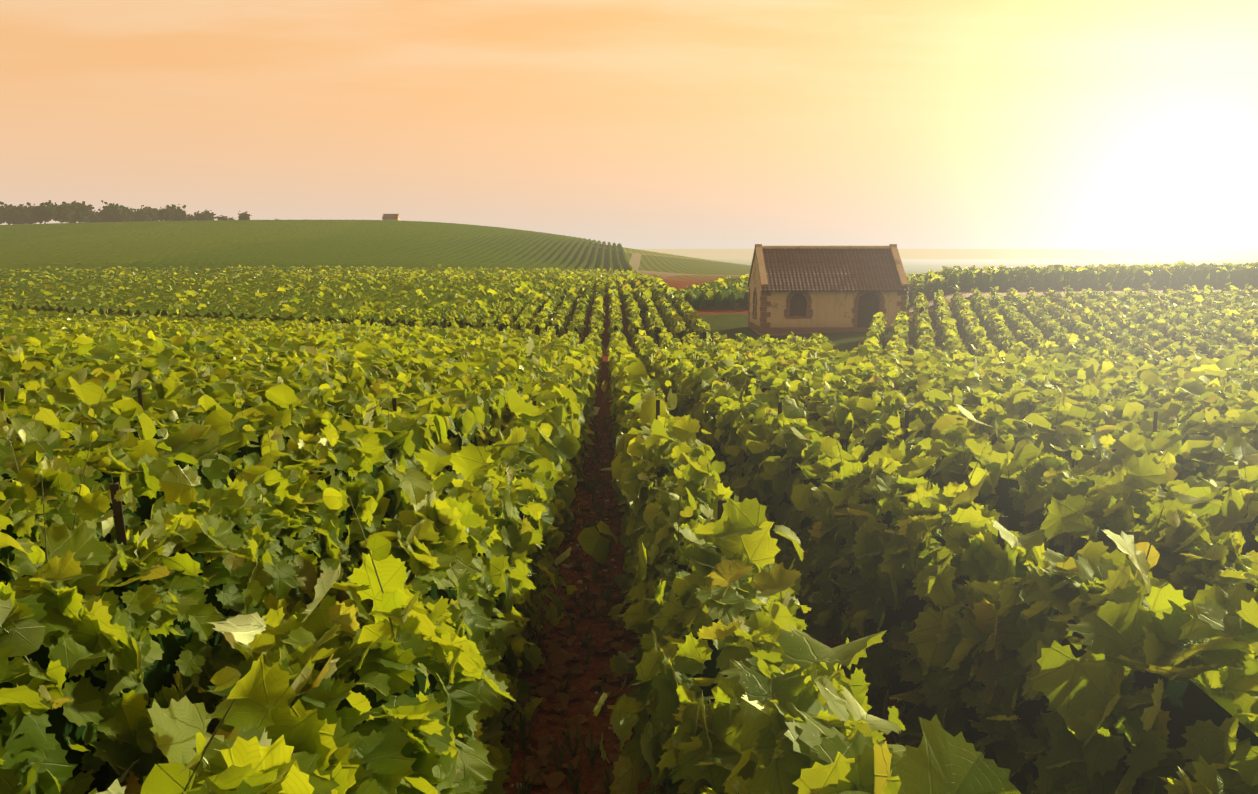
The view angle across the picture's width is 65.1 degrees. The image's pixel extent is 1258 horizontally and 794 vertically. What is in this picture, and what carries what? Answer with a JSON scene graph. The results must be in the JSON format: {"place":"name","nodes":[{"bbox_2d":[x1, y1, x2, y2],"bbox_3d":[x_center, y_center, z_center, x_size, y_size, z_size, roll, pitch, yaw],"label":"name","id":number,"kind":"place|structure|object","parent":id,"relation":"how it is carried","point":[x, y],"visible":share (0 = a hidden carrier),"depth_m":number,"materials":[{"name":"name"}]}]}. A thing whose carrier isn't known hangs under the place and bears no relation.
{"place":"outdoors","nodes":[
{"label":"outdoors","id":0,"kind":"place"},
{"bbox_2d":[2,206,32,223],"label":"tree","id":1,"kind":"object","parent":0,"point":[21,214],"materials":[{"name":"green plant"}]},
{"bbox_2d":[19,202,44,223],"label":"tree","id":2,"kind":"object","parent":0,"point":[31,221],"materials":[{"name":"green plant"}]},
{"bbox_2d":[28,200,58,223],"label":"tree","id":3,"kind":"object","parent":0,"point":[42,212],"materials":[{"name":"green plant"}]},
{"bbox_2d":[50,203,73,222],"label":"tree","id":4,"kind":"object","parent":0,"point":[66,215],"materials":[{"name":"green plant"}]},
{"bbox_2d":[67,201,93,222],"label":"tree","id":5,"kind":"object","parent":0,"point":[82,214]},
{"bbox_2d":[101,200,131,221],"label":"tree","id":6,"kind":"object","parent":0,"point":[114,212],"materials":[{"name":"green plant"}]},
{"bbox_2d":[383,214,397,217],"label":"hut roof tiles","id":7,"kind":"object","parent":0,"point":[390,215],"visible":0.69,"depth_m":444.48,"materials":[{"name":"brown tile"}]},
{"bbox_2d":[510,438,624,789],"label":"stones","id":8,"kind":"object","parent":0,"point":[569,566],"visible":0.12,"depth_m":8.42,"materials":[{"name":"grey stone"}]},
{"bbox_2d":[0,388,1157,580],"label":"vine posts","id":9,"kind":"object","parent":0,"point":[120,523],"visible":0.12,"depth_m":3.72,"materials":[{"name":"brown wood"}]},
{"bbox_2d":[501,403,664,793],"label":"dirt path","id":10,"kind":"structure","parent":0,"point":[591,775],"depth_m":5.83,"materials":[{"name":"brown soil"}]},
{"bbox_2d":[501,414,666,793],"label":"alley weeds","id":11,"kind":"object","parent":10,"relation":"on","point":[573,786],"depth_m":5.54,"materials":[{"name":"green plant"}]},
{"bbox_2d":[501,413,664,793],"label":"fallen leaves","id":12,"kind":"object","parent":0,"point":[556,654],"visible":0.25,"depth_m":6.02,"materials":[{"name":"brown plant"}]},
{"bbox_2d":[0,347,1256,793],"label":"vine shoot","id":13,"kind":"object","parent":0,"point":[24,635],"depth_m":3.16,"materials":[{"name":"plant"}]},
{"bbox_2d":[0,289,1257,793],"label":"vine","id":14,"kind":"object","parent":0,"point":[782,715],"depth_m":3.30,"materials":[{"name":"green plant"}]},
{"bbox_2d":[0,344,1257,623],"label":"vine leaves","id":15,"kind":"object","parent":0,"point":[432,408],"visible":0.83,"depth_m":9.37,"materials":[{"name":"green plant"}]},
{"bbox_2d":[0,282,1257,418],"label":"vine leaves","id":16,"kind":"object","parent":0,"point":[550,350],"visible":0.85,"depth_m":37.93,"materials":[{"name":"green plant"}]},
{"bbox_2d":[0,0,1257,258],"label":"sky","id":17,"kind":"structure","parent":0,"point":[702,129],"materials":[{"name":"orange"}]},
{"bbox_2d":[342,240,1257,743],"bbox_3d":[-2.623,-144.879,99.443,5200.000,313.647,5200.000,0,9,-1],"label":"terrain","id":18,"kind":"structure","parent":0,"point":[678,272],"depth_m":275.28,"materials":[{"name":"soil"}]},
{"bbox_2d":[0,201,15,224],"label":"tree","id":19,"kind":"object","parent":18,"relation":"on","point":[3,208],"visible":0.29,"depth_m":427.52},
{"bbox_2d":[61,201,82,222],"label":"tree","id":20,"kind":"object","parent":18,"relation":"on","point":[66,205],"visible":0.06,"depth_m":432.06,"materials":[{"name":"green plant"}]},
{"bbox_2d":[88,210,100,222],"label":"tree","id":21,"kind":"object","parent":18,"relation":"on","point":[94,215],"visible":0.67,"depth_m":455.18,"materials":[{"name":"green plant"}]},
{"bbox_2d":[95,206,110,221],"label":"tree","id":22,"kind":"object","parent":18,"relation":"on","point":[100,214],"visible":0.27,"depth_m":447.96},
{"bbox_2d":[125,208,138,221],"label":"tree","id":23,"kind":"object","parent":18,"relation":"on","point":[130,217],"visible":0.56,"depth_m":463.00,"materials":[{"name":"green plant"}]},
{"bbox_2d":[133,208,151,220],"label":"tree","id":24,"kind":"object","parent":18,"relation":"on","point":[141,215],"visible":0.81,"depth_m":468.02,"materials":[{"name":"green plant"}]},
{"bbox_2d":[140,205,163,220],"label":"tree","id":25,"kind":"object","parent":18,"relation":"on","point":[154,215],"visible":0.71,"depth_m":473.05,"materials":[{"name":"green plant"}]},
{"bbox_2d":[156,207,176,220],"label":"tree","id":26,"kind":"object","parent":18,"relation":"on","point":[167,213],"visible":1,"depth_m":441.27,"materials":[{"name":"green plant"}]},
{"bbox_2d":[164,204,189,220],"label":"tree","id":27,"kind":"object","parent":18,"relation":"on","point":[180,215],"visible":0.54,"depth_m":453.13,"materials":[{"name":"green plant"}]},
{"bbox_2d":[185,214,195,220],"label":"tree","id":28,"kind":"object","parent":18,"relation":"on","point":[190,218],"visible":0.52,"depth_m":468.10,"materials":[{"name":"green plant"}]},
{"bbox_2d":[192,211,209,220],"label":"tree","id":29,"kind":"object","parent":18,"relation":"on","point":[199,216],"visible":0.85,"depth_m":462.22,"materials":[{"name":"green plant"}]},
{"bbox_2d":[201,210,215,219],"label":"tree","id":30,"kind":"object","parent":18,"relation":"on","point":[211,215],"visible":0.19,"depth_m":470.94,"materials":[{"name":"green plant"}]},
{"bbox_2d":[214,215,227,219],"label":"tree","id":31,"kind":"object","parent":18,"relation":"on","point":[221,218],"visible":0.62,"depth_m":465.27,"materials":[{"name":"green plant"}]},
{"bbox_2d":[238,211,251,219],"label":"tree","id":32,"kind":"object","parent":18,"relation":"on","point":[244,216],"visible":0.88,"depth_m":455.65,"materials":[{"name":"green plant"}]},
{"bbox_2d":[0,219,1257,328],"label":"hill","id":33,"kind":"structure","parent":18,"relation":"on","point":[192,245],"depth_m":179.86,"materials":[{"name":"green plant"}]},
{"bbox_2d":[0,261,1257,322],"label":"vine leaves","id":34,"kind":"object","parent":18,"relation":"on","point":[609,276],"visible":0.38,"depth_m":88.32,"materials":[{"name":"green plant"}]},
{"bbox_2d":[699,314,939,351],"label":"clearing grass","id":35,"kind":"structure","parent":18,"relation":"on","point":[731,326],"depth_m":55.67,"materials":[{"name":"green plant"}]},
{"bbox_2d":[749,252,905,335],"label":"hut walls","id":36,"kind":"structure","parent":18,"relation":"on","point":[832,308],"depth_m":54.57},
{"bbox_2d":[748,287,906,333],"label":"stone trim","id":37,"kind":"structure","parent":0,"point":[764,314],"depth_m":54.59,"materials":[{"name":"brown stone"}]},
{"bbox_2d":[748,249,908,290],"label":"hut roof tiles","id":38,"kind":"object","parent":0,"point":[831,269],"visible":0.73,"depth_m":55.16,"materials":[{"name":"brown tile"}]},
{"bbox_2d":[748,244,908,285],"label":"hut ridge copings","id":39,"kind":"object","parent":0,"point":[758,248],"visible":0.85,"depth_m":56.09,"materials":[{"name":"beige stone"}]},
{"bbox_2d":[790,293,879,326],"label":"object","id":40,"kind":"object","parent":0,"point":[868,306],"visible":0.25,"depth_m":54.70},
{"bbox_2d":[808,570,906,744],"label":"vine trunks","id":41,"kind":"object","parent":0,"point":[895,733],"depth_m":4.95,"materials":[{"name":"brown wood"}]},
{"bbox_2d":[909,289,1257,311],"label":"dirt path","id":42,"kind":"structure","parent":0,"point":[950,296],"depth_m":64.42,"materials":[{"name":"brown soil"}]}
]}

